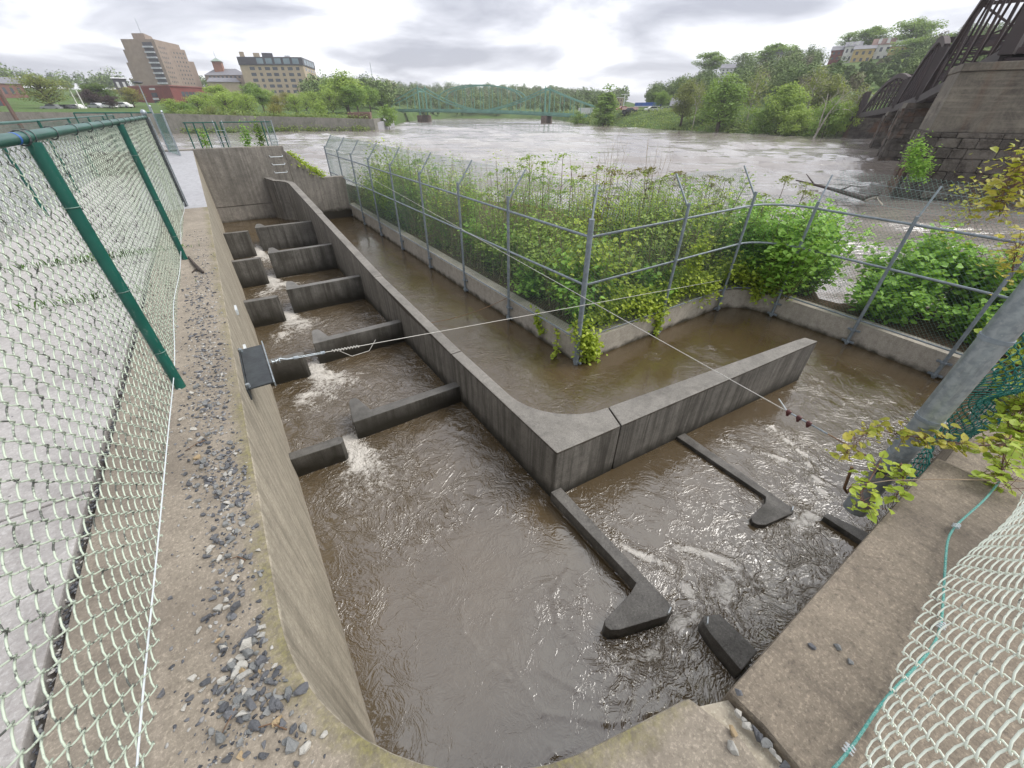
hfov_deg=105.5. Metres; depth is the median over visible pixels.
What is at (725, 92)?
tree
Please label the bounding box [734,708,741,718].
stone
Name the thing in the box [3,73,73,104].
tree
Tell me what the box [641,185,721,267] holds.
shrub
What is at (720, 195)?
sapling
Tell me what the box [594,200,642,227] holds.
shrub
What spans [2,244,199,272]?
grass
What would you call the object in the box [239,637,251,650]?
stone
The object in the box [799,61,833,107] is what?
tree
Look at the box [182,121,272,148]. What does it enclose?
chain link fence
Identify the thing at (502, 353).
pool water
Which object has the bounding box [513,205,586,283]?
shrub
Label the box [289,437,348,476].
baffle wall
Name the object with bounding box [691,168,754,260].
shrub
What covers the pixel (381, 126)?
path
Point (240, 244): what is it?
baffle wall
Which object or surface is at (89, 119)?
chain link fence
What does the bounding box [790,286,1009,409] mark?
bank ground
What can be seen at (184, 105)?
shrub
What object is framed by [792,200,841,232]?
knotweed
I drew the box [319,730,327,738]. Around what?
stone
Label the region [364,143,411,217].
shrub
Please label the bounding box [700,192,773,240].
shrub
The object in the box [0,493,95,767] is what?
pavement
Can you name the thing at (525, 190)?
shrub
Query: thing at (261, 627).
stone
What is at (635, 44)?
sky
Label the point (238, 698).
stone
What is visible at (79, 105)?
parked car
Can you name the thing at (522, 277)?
knotweed
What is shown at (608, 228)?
shrub
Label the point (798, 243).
knotweed
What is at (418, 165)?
sapling
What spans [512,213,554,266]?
knotweed
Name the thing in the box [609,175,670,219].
shrub
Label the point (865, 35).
tree
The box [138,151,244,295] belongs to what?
walkway
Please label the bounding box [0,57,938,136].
hills
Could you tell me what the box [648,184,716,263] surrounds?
shrub
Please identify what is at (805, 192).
sapling
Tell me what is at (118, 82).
house
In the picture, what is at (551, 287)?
knotweed
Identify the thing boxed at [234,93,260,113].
tree
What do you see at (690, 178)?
sapling
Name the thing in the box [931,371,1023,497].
ledge
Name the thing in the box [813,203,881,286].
knotweed
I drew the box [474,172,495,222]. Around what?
sapling
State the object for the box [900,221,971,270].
knotweed
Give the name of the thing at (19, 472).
pavement
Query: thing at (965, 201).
vine
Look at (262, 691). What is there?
stone
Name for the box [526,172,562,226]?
shrub
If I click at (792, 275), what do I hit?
knotweed
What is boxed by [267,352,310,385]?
baffle wall
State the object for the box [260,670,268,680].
stone
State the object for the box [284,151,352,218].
wing wall
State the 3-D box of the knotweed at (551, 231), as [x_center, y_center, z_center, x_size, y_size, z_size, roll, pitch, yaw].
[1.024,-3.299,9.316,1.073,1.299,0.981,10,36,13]
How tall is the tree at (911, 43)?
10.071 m
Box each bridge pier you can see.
[842,116,881,138]
[868,111,896,147]
[876,103,931,161]
[886,60,1023,205]
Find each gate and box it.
[73,105,180,155]
[264,120,278,145]
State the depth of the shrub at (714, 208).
9.23 m
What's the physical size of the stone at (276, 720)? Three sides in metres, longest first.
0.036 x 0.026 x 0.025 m
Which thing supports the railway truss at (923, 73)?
on the bridge pier at (908, 119)
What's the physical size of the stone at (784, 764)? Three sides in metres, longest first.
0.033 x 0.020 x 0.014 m
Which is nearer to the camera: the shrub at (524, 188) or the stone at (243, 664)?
the stone at (243, 664)
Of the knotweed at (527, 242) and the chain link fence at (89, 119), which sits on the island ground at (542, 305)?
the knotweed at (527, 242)
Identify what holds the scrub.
on the hills
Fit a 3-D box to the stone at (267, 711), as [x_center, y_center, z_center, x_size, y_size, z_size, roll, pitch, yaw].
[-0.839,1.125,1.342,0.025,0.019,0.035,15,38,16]
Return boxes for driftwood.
[796,174,881,200]
[864,196,882,205]
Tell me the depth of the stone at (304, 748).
1.26 m
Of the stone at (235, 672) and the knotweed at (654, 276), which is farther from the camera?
the knotweed at (654, 276)
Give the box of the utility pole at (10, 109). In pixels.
[0,89,24,128]
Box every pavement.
[0,212,162,272]
[0,253,154,315]
[0,292,145,522]
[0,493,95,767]
[26,174,142,224]
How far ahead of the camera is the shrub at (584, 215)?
9.04 m
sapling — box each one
[405,159,424,176]
[425,166,442,213]
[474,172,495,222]
[492,167,523,210]
[514,153,539,210]
[530,161,553,229]
[546,153,570,225]
[560,165,590,231]
[578,165,612,206]
[597,167,628,218]
[610,169,654,211]
[630,166,660,209]
[639,175,671,216]
[666,170,686,204]
[676,176,701,215]
[685,174,720,218]
[706,176,735,233]
[750,193,779,223]
[761,175,796,219]
[781,181,816,218]
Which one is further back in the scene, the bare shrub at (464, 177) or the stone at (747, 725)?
the bare shrub at (464, 177)
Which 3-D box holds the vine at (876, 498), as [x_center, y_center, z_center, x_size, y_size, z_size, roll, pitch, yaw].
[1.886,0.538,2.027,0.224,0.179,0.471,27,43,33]
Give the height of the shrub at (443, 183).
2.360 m
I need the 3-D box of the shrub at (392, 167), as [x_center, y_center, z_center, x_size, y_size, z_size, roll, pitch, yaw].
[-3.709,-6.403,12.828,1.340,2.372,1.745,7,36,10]
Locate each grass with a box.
[0,278,195,315]
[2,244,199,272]
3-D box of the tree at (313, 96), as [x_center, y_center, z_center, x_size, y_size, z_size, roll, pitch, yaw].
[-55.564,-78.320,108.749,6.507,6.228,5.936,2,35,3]
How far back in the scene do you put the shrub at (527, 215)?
9.46 m
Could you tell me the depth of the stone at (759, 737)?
1.30 m
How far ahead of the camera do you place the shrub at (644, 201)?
9.39 m
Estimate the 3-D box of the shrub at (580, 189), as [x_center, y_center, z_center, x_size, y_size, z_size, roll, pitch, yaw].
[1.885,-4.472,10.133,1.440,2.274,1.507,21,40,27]
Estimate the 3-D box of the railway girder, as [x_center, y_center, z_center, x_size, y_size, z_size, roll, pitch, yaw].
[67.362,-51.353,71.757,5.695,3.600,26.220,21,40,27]
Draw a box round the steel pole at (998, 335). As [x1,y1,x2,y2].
[843,278,1023,516]
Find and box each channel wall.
[35,207,761,767]
[719,459,1023,767]
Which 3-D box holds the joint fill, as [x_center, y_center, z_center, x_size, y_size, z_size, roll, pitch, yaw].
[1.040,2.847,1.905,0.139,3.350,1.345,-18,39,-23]
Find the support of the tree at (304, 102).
on the hills
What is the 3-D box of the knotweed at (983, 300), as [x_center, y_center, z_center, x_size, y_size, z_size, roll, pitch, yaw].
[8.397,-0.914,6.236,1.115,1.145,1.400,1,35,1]
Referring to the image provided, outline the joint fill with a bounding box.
[699,700,779,767]
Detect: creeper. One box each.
[196,126,214,146]
[238,120,254,145]
[250,116,265,145]
[286,150,328,177]
[530,304,546,338]
[550,324,561,358]
[566,313,607,364]
[583,279,682,331]
[650,250,726,312]
[652,309,665,336]
[659,223,715,308]
[701,250,797,303]
[749,280,762,304]
[894,129,942,191]
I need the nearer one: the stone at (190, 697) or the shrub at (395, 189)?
the stone at (190, 697)
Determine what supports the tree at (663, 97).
on the hills
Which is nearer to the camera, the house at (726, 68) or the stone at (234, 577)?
the stone at (234, 577)
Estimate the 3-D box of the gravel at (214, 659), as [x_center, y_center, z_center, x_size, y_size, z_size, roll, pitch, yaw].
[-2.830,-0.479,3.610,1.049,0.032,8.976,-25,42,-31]
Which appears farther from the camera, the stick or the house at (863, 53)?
the house at (863, 53)
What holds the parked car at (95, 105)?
on the hills
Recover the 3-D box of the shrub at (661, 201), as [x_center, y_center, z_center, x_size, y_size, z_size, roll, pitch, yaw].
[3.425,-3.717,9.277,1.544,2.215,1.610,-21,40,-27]
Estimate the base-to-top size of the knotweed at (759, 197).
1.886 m
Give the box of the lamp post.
[133,81,150,111]
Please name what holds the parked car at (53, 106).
on the hills
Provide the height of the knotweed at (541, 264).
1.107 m
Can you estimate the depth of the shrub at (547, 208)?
8.77 m
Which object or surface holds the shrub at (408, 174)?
on the island ground at (542, 305)
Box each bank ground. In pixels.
[347,184,370,202]
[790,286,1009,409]
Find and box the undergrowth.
[353,179,727,326]
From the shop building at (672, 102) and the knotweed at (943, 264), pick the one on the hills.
the shop building at (672, 102)
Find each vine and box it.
[824,417,1022,461]
[847,450,894,523]
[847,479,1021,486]
[883,462,916,503]
[934,153,1006,248]
[948,149,1023,238]
[963,377,1023,424]
[968,139,1023,222]
[968,433,1023,496]
[970,405,1023,460]
[974,317,1023,359]
[976,228,1023,294]
[980,344,1023,396]
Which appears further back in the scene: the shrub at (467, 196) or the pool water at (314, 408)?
the shrub at (467, 196)
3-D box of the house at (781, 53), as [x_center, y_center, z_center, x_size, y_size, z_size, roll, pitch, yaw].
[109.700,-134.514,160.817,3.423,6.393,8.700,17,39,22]
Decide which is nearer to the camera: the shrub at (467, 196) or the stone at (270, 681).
the stone at (270, 681)
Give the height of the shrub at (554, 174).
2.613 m
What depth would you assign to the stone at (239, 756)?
1.25 m
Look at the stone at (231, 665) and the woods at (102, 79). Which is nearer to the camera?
the stone at (231, 665)
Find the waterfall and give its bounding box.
[830,265,851,299]
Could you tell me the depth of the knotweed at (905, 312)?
7.08 m
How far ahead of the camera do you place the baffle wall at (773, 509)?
4.61 m
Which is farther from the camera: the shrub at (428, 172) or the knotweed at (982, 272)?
the shrub at (428, 172)
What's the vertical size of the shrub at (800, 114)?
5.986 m
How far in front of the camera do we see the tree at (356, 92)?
109.44 m
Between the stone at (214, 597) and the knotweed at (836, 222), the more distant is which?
the knotweed at (836, 222)
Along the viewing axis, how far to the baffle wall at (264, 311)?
8.15 m
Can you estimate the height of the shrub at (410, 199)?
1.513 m
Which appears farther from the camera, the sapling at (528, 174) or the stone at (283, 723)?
the sapling at (528, 174)
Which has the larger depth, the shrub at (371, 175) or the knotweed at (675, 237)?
the shrub at (371, 175)
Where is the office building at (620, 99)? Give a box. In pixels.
[610,97,623,107]
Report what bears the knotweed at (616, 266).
on the island ground at (542, 305)
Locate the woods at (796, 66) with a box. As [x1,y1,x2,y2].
[644,19,1014,103]
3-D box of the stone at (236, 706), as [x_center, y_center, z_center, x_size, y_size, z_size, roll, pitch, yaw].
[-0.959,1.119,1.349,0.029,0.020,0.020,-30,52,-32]
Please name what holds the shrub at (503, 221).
on the island ground at (542, 305)
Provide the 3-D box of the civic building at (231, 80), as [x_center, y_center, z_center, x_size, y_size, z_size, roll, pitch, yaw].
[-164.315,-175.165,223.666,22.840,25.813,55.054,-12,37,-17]
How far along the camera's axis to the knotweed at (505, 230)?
9.07 m
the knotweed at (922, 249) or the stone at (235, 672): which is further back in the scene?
the knotweed at (922, 249)
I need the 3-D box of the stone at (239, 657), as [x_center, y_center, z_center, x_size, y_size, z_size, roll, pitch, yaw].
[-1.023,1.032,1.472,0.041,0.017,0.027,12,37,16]
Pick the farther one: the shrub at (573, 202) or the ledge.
the shrub at (573, 202)
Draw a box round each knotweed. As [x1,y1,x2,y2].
[454,211,501,256]
[465,219,500,262]
[471,214,527,273]
[477,218,520,273]
[487,218,528,267]
[488,224,545,278]
[506,262,549,296]
[510,255,552,297]
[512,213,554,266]
[512,243,557,291]
[513,239,565,295]
[514,208,566,295]
[514,213,554,255]
[518,238,570,271]
[529,218,554,269]
[531,229,597,281]
[531,255,597,310]
[532,218,571,247]
[539,223,608,303]
[542,233,613,311]
[545,232,585,287]
[548,265,604,326]
[550,214,612,310]
[551,248,625,312]
[565,218,603,258]
[577,235,645,314]
[581,227,622,263]
[600,221,644,288]
[603,245,659,295]
[625,200,710,280]
[630,258,677,303]
[631,231,671,282]
[638,214,714,293]
[684,203,743,275]
[704,198,763,277]
[708,200,780,263]
[716,232,777,282]
[718,196,769,264]
[721,201,780,276]
[730,219,791,246]
[732,230,791,285]
[735,230,781,282]
[742,192,781,228]
[745,196,820,284]
[747,206,810,267]
[748,233,811,301]
[761,235,828,299]
[763,214,846,300]
[769,225,833,265]
[786,193,838,231]
[787,200,844,293]
[790,236,847,288]
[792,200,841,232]
[792,226,855,294]
[799,236,854,293]
[801,207,863,245]
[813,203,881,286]
[844,272,901,318]
[852,237,916,280]
[856,271,954,319]
[862,264,943,326]
[874,243,959,292]
[880,250,977,310]
[881,233,968,287]
[884,234,969,303]
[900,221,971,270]
[910,234,1001,309]
[924,298,1002,343]
[932,240,1013,315]
[936,243,1021,315]
[954,249,1023,327]
[964,306,1023,356]
[981,289,1023,355]
[994,248,1023,303]
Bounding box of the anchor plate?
[238,341,276,399]
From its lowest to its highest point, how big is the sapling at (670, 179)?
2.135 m
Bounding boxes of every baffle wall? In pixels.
[223,230,256,258]
[231,257,269,287]
[243,295,285,327]
[255,221,317,250]
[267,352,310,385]
[268,243,337,277]
[286,275,365,312]
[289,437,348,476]
[312,319,404,363]
[349,382,460,438]
[550,488,671,638]
[676,433,793,527]
[698,614,756,678]
[821,513,868,544]
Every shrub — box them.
[174,101,195,113]
[308,99,327,115]
[349,167,374,204]
[351,146,384,209]
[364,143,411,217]
[370,147,423,227]
[375,104,397,128]
[377,141,426,217]
[381,167,405,215]
[382,158,410,223]
[387,153,432,202]
[389,177,432,226]
[394,136,408,168]
[395,168,429,227]
[395,174,430,229]
[396,154,432,204]
[404,144,454,223]
[405,164,474,246]
[415,172,460,241]
[416,168,471,246]
[420,159,465,208]
[423,150,457,227]
[444,155,471,201]
[444,157,486,210]
[446,176,483,218]
[447,163,486,234]
[447,175,497,245]
[456,176,505,237]
[458,179,486,235]
[466,159,529,267]
[480,150,526,240]
[488,186,537,240]
[495,150,564,233]
[495,162,544,226]
[499,189,553,246]
[501,158,543,220]
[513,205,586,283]
[516,155,601,244]
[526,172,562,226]
[528,228,623,304]
[529,209,583,256]
[546,175,605,238]
[552,152,632,238]
[553,161,614,234]
[565,179,612,232]
[566,172,639,261]
[570,111,588,123]
[575,212,625,245]
[581,204,641,254]
[583,167,642,244]
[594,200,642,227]
[600,130,627,228]
[604,196,675,254]
[605,169,681,254]
[607,189,652,232]
[608,173,672,277]
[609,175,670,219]
[609,182,664,243]
[610,191,682,241]
[616,173,697,227]
[621,182,674,223]
[621,215,671,278]
[621,232,686,281]
[630,192,661,233]
[631,177,711,238]
[638,206,719,269]
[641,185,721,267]
[642,134,673,205]
[648,175,706,252]
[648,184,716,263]
[656,173,740,272]
[666,166,765,276]
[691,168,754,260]
[692,178,733,262]
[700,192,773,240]
[703,191,768,253]
[748,103,778,133]
[777,103,815,135]
[808,95,848,136]
[825,100,862,136]
[976,233,1020,259]
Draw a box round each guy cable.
[271,280,720,363]
[344,163,875,460]
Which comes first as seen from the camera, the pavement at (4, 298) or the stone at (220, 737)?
the stone at (220, 737)
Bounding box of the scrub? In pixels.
[171,106,841,135]
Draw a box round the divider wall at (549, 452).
[264,177,816,497]
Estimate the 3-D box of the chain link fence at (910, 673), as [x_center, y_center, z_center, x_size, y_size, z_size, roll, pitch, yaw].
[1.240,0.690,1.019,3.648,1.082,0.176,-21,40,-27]
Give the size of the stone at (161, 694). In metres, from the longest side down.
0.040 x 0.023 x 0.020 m
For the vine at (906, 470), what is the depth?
2.07 m
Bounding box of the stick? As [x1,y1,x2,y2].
[188,256,203,272]
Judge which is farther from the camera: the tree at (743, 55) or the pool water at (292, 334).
the tree at (743, 55)
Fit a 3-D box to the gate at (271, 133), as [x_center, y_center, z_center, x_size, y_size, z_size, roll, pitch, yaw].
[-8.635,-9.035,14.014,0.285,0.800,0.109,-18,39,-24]
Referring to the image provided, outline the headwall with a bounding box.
[82,145,292,222]
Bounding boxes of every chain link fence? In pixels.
[0,109,188,767]
[0,115,126,240]
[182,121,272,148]
[831,481,1023,767]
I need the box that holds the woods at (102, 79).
[0,62,207,89]
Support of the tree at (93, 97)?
on the hills
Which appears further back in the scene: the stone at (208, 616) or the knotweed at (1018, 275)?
the knotweed at (1018, 275)
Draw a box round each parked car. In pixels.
[40,104,63,108]
[59,104,76,108]
[71,104,86,107]
[87,103,106,107]
[102,102,117,107]
[118,102,133,107]
[622,108,635,113]
[644,106,656,110]
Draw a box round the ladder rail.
[212,121,230,147]
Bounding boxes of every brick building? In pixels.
[0,77,28,97]
[0,96,5,105]
[127,85,216,102]
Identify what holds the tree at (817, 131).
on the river
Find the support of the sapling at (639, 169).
on the island ground at (542, 305)
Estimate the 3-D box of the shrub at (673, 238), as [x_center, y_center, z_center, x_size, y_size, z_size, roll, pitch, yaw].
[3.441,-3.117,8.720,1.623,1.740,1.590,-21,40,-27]
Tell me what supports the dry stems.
on the island ground at (542, 305)
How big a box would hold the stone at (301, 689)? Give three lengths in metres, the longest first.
0.050 x 0.038 x 0.027 m
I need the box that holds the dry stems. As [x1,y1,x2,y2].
[398,177,745,319]
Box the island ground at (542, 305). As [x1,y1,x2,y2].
[357,196,753,328]
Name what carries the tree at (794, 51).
on the hills
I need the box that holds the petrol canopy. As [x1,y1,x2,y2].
[634,102,661,107]
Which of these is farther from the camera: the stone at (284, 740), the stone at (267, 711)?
the stone at (267, 711)
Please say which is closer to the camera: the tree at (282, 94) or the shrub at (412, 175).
the shrub at (412, 175)
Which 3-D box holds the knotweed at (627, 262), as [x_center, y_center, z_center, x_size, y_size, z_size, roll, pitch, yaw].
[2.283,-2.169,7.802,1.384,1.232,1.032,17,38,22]
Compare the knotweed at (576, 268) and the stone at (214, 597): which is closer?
the stone at (214, 597)
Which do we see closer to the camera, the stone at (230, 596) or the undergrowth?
the stone at (230, 596)
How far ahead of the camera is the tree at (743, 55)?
164.65 m
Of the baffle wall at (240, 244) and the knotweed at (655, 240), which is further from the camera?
the baffle wall at (240, 244)
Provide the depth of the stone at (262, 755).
1.24 m
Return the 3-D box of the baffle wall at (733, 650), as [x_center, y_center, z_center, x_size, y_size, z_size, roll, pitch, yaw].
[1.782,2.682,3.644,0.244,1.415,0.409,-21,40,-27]
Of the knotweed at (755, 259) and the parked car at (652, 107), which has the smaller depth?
the knotweed at (755, 259)
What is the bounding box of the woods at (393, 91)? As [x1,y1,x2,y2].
[297,69,629,108]
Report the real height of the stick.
0.046 m
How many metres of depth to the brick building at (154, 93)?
143.50 m
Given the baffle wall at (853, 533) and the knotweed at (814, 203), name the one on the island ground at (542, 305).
the knotweed at (814, 203)
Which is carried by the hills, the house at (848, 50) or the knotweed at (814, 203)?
the house at (848, 50)
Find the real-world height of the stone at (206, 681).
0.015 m
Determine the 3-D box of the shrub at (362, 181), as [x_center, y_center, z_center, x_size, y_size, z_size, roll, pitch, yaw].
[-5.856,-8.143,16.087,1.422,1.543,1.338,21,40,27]
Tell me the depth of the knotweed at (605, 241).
8.57 m
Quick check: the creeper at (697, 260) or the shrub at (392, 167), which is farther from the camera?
the shrub at (392, 167)
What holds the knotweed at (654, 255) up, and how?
on the island ground at (542, 305)
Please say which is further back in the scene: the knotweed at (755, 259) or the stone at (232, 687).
the knotweed at (755, 259)
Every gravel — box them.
[29,263,152,767]
[165,231,325,767]
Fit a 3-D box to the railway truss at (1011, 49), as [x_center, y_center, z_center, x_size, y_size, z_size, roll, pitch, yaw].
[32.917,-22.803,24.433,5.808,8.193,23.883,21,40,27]
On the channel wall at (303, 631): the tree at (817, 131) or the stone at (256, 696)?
the stone at (256, 696)
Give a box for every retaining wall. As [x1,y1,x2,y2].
[0,112,382,136]
[351,203,996,394]
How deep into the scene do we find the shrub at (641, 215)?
9.06 m
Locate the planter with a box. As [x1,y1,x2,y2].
[347,112,371,118]
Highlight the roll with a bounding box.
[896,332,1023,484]
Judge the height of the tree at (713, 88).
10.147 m
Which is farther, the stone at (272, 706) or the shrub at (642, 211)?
the shrub at (642, 211)
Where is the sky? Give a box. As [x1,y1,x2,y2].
[0,0,1023,102]
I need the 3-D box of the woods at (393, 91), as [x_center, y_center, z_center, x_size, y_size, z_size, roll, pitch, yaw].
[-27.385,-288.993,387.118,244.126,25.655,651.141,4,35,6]
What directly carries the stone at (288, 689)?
on the channel wall at (303, 631)
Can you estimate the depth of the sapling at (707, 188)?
8.97 m
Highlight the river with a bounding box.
[0,118,1023,307]
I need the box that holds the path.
[378,116,394,129]
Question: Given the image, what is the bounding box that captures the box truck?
[578,108,592,114]
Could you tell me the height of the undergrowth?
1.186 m
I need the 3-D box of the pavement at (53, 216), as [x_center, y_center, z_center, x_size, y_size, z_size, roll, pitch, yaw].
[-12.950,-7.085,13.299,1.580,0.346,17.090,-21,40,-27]
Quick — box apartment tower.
[120,19,202,86]
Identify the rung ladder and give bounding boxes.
[271,155,287,172]
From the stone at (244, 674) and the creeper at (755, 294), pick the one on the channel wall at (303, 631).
the stone at (244, 674)
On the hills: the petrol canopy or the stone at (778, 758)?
the petrol canopy
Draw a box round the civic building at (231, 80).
[204,51,244,94]
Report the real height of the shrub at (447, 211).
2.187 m
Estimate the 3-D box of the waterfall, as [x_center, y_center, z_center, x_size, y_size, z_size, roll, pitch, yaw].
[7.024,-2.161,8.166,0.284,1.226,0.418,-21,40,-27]
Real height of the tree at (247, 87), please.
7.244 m
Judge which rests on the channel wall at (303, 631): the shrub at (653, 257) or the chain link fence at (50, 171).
the chain link fence at (50, 171)
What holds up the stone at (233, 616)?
on the channel wall at (303, 631)
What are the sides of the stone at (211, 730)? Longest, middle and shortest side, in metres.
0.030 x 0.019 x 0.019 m
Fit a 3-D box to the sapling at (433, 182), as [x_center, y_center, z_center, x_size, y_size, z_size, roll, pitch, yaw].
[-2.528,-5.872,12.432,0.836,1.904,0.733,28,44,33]
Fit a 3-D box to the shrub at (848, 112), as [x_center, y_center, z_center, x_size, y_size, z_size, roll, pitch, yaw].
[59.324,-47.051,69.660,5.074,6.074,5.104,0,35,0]
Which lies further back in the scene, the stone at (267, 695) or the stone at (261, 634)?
the stone at (261, 634)
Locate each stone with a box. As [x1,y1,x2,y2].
[157,688,164,697]
[181,703,186,711]
[185,694,193,701]
[186,674,196,681]
[193,454,200,459]
[199,677,210,685]
[200,613,212,621]
[205,545,214,551]
[208,727,214,735]
[209,595,216,600]
[212,604,222,610]
[213,684,217,694]
[215,730,225,745]
[216,555,222,561]
[217,675,226,684]
[217,686,224,695]
[219,647,227,652]
[219,701,228,712]
[221,755,232,762]
[223,521,229,527]
[223,710,237,720]
[227,568,234,575]
[227,593,234,599]
[227,661,236,670]
[229,684,235,691]
[230,600,240,610]
[230,612,236,620]
[230,665,239,679]
[231,574,239,580]
[232,703,239,709]
[233,689,248,704]
[235,653,245,660]
[235,710,247,717]
[235,716,243,723]
[236,669,252,680]
[236,736,244,747]
[236,750,243,761]
[237,660,247,668]
[238,635,248,645]
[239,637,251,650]
[241,687,247,694]
[242,648,253,658]
[242,714,249,720]
[242,750,250,757]
[243,491,250,496]
[243,688,256,699]
[244,625,257,637]
[245,697,256,710]
[248,719,260,731]
[249,661,256,670]
[252,637,257,645]
[254,691,259,700]
[255,654,267,665]
[257,624,265,630]
[257,632,265,637]
[258,752,269,759]
[259,686,265,695]
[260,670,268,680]
[262,705,271,715]
[264,692,271,697]
[267,679,273,684]
[268,695,276,712]
[271,670,279,678]
[272,715,281,727]
[274,694,283,699]
[275,698,283,709]
[280,718,286,729]
[282,736,290,745]
[284,686,292,698]
[285,737,298,754]
[289,723,296,733]
[293,682,308,695]
[293,760,299,767]
[299,740,310,754]
[300,722,306,732]
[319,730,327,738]
[727,740,738,755]
[729,725,737,736]
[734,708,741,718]
[735,688,742,695]
[742,722,752,730]
[752,724,759,735]
[753,730,762,742]
[760,737,772,747]
[769,747,775,756]
[774,754,781,762]
[779,760,789,767]
[808,643,816,649]
[834,644,841,650]
[847,658,853,664]
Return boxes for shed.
[622,107,638,116]
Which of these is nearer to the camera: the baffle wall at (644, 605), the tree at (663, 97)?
the baffle wall at (644, 605)
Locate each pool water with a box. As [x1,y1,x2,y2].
[223,217,304,252]
[234,245,313,279]
[243,268,345,315]
[254,299,386,366]
[272,342,444,451]
[298,402,728,767]
[329,217,572,387]
[502,307,828,413]
[549,336,989,689]
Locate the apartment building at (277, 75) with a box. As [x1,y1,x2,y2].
[237,52,315,96]
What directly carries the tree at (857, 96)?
on the hills
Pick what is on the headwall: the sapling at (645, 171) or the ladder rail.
the ladder rail
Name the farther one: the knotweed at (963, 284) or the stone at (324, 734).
the knotweed at (963, 284)
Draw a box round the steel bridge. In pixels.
[384,84,595,122]
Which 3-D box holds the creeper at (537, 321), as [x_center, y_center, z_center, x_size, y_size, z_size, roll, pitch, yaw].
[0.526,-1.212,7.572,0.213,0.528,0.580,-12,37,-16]
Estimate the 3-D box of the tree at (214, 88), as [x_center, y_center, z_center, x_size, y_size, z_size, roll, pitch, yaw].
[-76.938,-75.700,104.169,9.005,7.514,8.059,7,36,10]
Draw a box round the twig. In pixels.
[251,723,286,729]
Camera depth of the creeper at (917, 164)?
20.53 m
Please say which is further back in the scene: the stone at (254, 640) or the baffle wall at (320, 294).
the baffle wall at (320, 294)
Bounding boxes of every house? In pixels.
[110,77,130,95]
[719,64,735,78]
[773,49,782,59]
[827,46,844,64]
[841,41,863,62]
[849,45,877,62]
[872,37,897,58]
[887,40,905,56]
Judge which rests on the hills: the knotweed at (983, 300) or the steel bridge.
the steel bridge
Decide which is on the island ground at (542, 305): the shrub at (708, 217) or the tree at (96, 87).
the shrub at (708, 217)
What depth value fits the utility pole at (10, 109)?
68.45 m
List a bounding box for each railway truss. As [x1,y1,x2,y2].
[858,73,948,117]
[892,33,1023,111]
[916,0,1023,102]
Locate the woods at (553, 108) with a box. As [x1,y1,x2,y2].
[416,94,598,114]
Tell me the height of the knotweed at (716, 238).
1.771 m
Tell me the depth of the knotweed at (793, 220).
8.23 m
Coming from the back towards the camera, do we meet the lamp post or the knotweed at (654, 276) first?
the lamp post
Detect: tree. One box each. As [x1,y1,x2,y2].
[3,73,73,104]
[70,88,103,104]
[77,82,119,102]
[98,94,121,108]
[111,87,145,106]
[157,98,184,113]
[181,94,213,112]
[195,91,218,107]
[201,83,232,105]
[202,105,221,114]
[207,91,240,114]
[226,90,254,112]
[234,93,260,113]
[238,82,263,105]
[249,87,272,111]
[264,89,279,106]
[265,103,286,116]
[267,95,286,111]
[276,91,293,109]
[283,93,304,113]
[292,92,310,110]
[301,90,321,112]
[317,78,342,109]
[318,68,368,111]
[318,88,341,111]
[339,82,368,111]
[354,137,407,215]
[361,84,380,111]
[375,90,387,110]
[592,83,619,124]
[651,90,671,108]
[669,78,701,126]
[690,79,708,130]
[691,51,731,70]
[691,72,758,131]
[692,79,725,117]
[730,52,753,67]
[741,69,771,120]
[745,42,799,62]
[761,80,814,132]
[783,46,806,56]
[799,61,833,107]
[801,73,852,109]
[813,79,856,137]
[834,31,859,45]
[841,84,879,113]
[849,24,896,44]
[883,16,948,39]
[886,34,935,58]
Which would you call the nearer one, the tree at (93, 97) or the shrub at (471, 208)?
the shrub at (471, 208)
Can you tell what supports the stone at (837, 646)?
on the channel wall at (800, 703)
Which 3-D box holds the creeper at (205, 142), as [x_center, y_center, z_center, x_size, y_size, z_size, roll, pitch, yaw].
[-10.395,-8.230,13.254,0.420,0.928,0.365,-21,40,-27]
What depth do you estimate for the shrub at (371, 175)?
15.03 m
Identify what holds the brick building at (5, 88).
on the hills
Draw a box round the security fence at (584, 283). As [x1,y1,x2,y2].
[324,134,1023,377]
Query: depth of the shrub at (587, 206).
10.82 m
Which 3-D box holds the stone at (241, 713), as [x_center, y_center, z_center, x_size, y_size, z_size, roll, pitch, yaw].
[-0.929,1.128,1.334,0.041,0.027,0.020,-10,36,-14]
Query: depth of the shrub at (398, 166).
13.30 m
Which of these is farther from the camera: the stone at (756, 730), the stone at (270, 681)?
the stone at (270, 681)
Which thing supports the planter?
on the hills
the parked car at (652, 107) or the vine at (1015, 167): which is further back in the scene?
the parked car at (652, 107)
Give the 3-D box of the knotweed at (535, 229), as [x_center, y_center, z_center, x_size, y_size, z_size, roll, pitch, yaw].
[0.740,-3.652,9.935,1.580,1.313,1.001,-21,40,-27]
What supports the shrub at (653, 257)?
on the island ground at (542, 305)
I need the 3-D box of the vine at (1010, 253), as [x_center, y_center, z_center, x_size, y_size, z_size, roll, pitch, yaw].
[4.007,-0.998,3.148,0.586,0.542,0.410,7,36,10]
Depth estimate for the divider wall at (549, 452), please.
5.28 m
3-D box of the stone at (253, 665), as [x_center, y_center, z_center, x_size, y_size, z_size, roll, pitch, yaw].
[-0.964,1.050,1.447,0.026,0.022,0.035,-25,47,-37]
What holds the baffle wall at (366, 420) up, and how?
attached to the divider wall at (549, 452)
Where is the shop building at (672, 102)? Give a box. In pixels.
[669,98,700,107]
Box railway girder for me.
[855,91,895,115]

